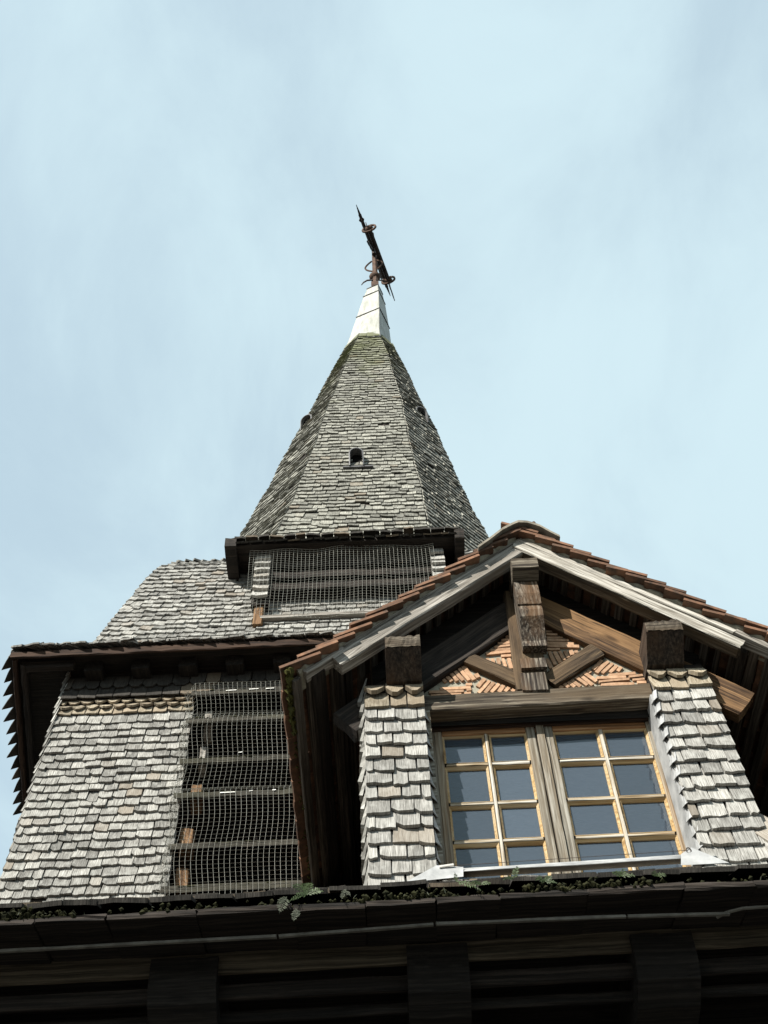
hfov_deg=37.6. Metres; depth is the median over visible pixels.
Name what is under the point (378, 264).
iron cross
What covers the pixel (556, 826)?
casement window
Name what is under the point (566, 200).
sky
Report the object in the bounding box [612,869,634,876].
fern
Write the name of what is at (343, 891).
fern
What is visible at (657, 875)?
fern
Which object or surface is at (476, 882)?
fern
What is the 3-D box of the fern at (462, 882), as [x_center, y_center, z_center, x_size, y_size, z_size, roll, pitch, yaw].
[0.344,1.532,4.665,0.108,0.100,0.017,-8,-53,4]
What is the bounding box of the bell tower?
[0,284,488,914]
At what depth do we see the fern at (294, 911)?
4.57 m
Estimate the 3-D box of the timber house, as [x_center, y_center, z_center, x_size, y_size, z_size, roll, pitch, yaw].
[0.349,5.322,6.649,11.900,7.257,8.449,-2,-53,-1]
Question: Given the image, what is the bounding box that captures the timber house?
[0,864,767,1023]
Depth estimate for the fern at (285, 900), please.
4.60 m
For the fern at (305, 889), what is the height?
0.093 m
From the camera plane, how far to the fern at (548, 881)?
4.67 m
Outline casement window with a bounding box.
[432,721,690,880]
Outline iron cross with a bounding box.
[356,205,395,300]
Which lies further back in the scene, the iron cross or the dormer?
the iron cross
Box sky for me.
[0,0,767,876]
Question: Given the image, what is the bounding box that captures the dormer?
[279,520,767,921]
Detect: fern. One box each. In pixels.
[277,896,288,912]
[289,882,322,901]
[291,909,300,919]
[340,889,350,898]
[454,873,480,890]
[470,880,490,884]
[503,865,518,879]
[535,875,556,883]
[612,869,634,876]
[651,870,665,876]
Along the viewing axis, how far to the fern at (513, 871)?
4.69 m

